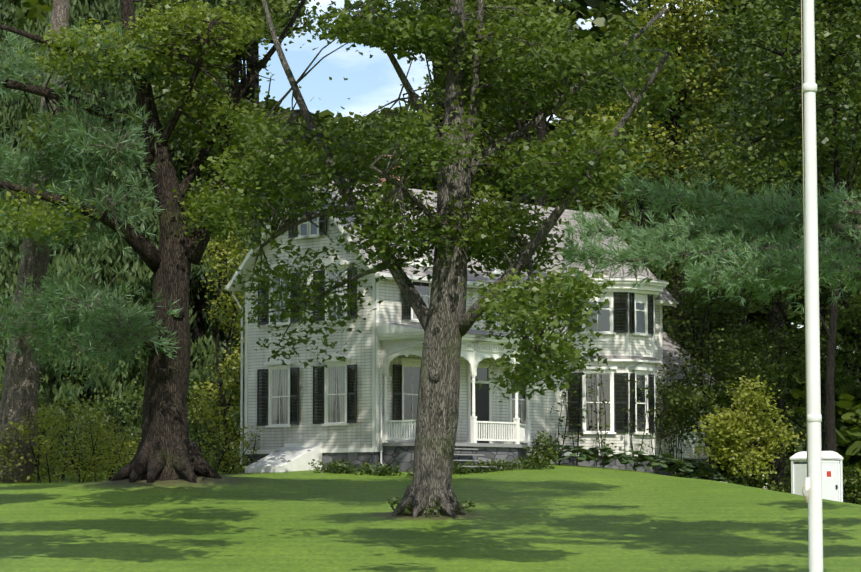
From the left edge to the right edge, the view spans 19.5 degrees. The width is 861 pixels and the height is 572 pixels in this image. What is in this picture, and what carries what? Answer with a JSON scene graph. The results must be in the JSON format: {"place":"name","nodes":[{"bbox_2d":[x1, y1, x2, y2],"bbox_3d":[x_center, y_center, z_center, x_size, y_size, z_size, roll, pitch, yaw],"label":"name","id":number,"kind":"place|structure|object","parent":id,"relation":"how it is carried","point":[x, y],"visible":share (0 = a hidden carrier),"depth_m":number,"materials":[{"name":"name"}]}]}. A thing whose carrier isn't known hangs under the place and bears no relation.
{"place":"outdoors","nodes":[
{"label":"outdoors","id":0,"kind":"place"},
{"bbox_2d":[0,464,860,571],"bbox_3d":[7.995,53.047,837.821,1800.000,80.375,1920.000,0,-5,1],"label":"lawn","id":1,"kind":"structure","parent":0,"point":[565,518],"depth_m":67.03,"materials":[{"name":"green plant"}]},
{"bbox_2d":[0,384,262,482],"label":"bushes","id":2,"kind":"object","parent":1,"relation":"on","point":[104,446],"visible":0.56,"depth_m":87.90,"materials":[{"name":"green plant"}]},
{"bbox_2d":[0,0,270,471],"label":"background trees","id":3,"kind":"object","parent":1,"relation":"on","point":[105,263],"visible":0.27,"depth_m":108.99,"materials":[{"name":"green plant"}]},
{"bbox_2d":[0,0,339,482],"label":"old maple","id":4,"kind":"object","parent":1,"relation":"on","point":[167,449],"depth_m":81.12,"materials":[{"name":"green plant"}]},
{"bbox_2d":[245,442,322,472],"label":"cellar bulkhead","id":5,"kind":"object","parent":1,"relation":"on","point":[288,457],"visible":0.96,"depth_m":90.58,"materials":[{"name":"paint"}]},
{"bbox_2d":[0,346,859,517],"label":"shrub","id":6,"kind":"object","parent":1,"relation":"on","point":[341,467],"depth_m":96.35,"materials":[{"name":"green plant"}]},
{"bbox_2d":[0,0,860,504],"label":"background trees","id":7,"kind":"object","parent":1,"relation":"on","point":[770,20],"visible":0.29,"depth_m":104.75,"materials":[{"name":"green plant"}]},
{"bbox_2d":[0,0,860,491],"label":"leaves","id":8,"kind":"object","parent":1,"relation":"on","point":[776,314],"visible":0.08,"depth_m":109.01,"materials":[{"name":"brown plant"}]},
{"bbox_2d":[0,0,860,482],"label":"white pine","id":9,"kind":"object","parent":1,"relation":"on","point":[752,223],"depth_m":79.74,"materials":[{"name":"plant"}]},
{"bbox_2d":[187,0,704,517],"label":"maple","id":10,"kind":"object","parent":1,"relation":"on","point":[482,241],"depth_m":69.82,"materials":[{"name":"green plant"}]},
{"bbox_2d":[377,331,533,466],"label":"house porch","id":11,"kind":"object","parent":1,"relation":"on","point":[476,349],"visible":0.67,"depth_m":89.76,"materials":[{"name":"white wood"}]},
{"bbox_2d":[246,446,706,478],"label":"house foundation","id":12,"kind":"object","parent":1,"relation":"on","point":[402,457],"visible":0.08,"depth_m":90.22,"materials":[{"name":"grey stone"}]},
{"bbox_2d":[247,155,707,458],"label":"house walls","id":13,"kind":"structure","parent":1,"relation":"on","point":[358,434],"depth_m":92.63,"materials":[{"name":"white wood"}]},
{"bbox_2d":[227,176,719,387],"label":"house roof","id":14,"kind":"structure","parent":13,"relation":"on","point":[669,346],"depth_m":97.30,"materials":[{"name":"grey"}]},
{"bbox_2d":[225,273,721,466],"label":"downspouts and gutters","id":15,"kind":"object","parent":14,"relation":"attached to","point":[421,342],"visible":0.38,"depth_m":93.70,"materials":[{"name":"white metal"}]},
{"bbox_2d":[244,196,707,473],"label":"house trim","id":16,"kind":"structure","parent":13,"relation":"attached to","point":[655,288],"depth_m":97.38,"materials":[{"name":"white wood"}]},
{"bbox_2d":[257,203,701,442],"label":"windows","id":17,"kind":"structure","parent":13,"relation":"attached to","point":[335,410],"depth_m":93.03,"materials":[{"name":"black glass"}]},
{"bbox_2d":[187,0,806,479],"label":"light leaves","id":18,"kind":"object","parent":1,"relation":"on","point":[735,438],"visible":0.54,"depth_m":100.79,"materials":[{"name":"green plant"}]},
{"bbox_2d":[552,445,732,482],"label":"ground-cover plants","id":19,"kind":"object","parent":1,"relation":"on","point":[688,470],"visible":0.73,"depth_m":95.45,"materials":[{"name":"green plant"}]},
{"bbox_2d":[694,411,860,504],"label":"shrub leaves","id":20,"kind":"object","parent":1,"relation":"on","point":[845,481],"visible":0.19,"depth_m":97.15,"materials":[{"name":"green plant"}]},
{"bbox_2d":[801,0,822,571],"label":"flagpole","id":21,"kind":"object","parent":1,"relation":"on","point":[812,485],"visible":1,"depth_m":23.31,"materials":[{"name":"metal"}]},
{"bbox_2d":[790,451,843,501],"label":"utility box","id":22,"kind":"object","parent":1,"relation":"on","point":[832,478],"visible":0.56,"depth_m":93.59,"materials":[{"name":"grey plastic"}]},
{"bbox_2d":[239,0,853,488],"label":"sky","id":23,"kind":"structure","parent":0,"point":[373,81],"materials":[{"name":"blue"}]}
]}

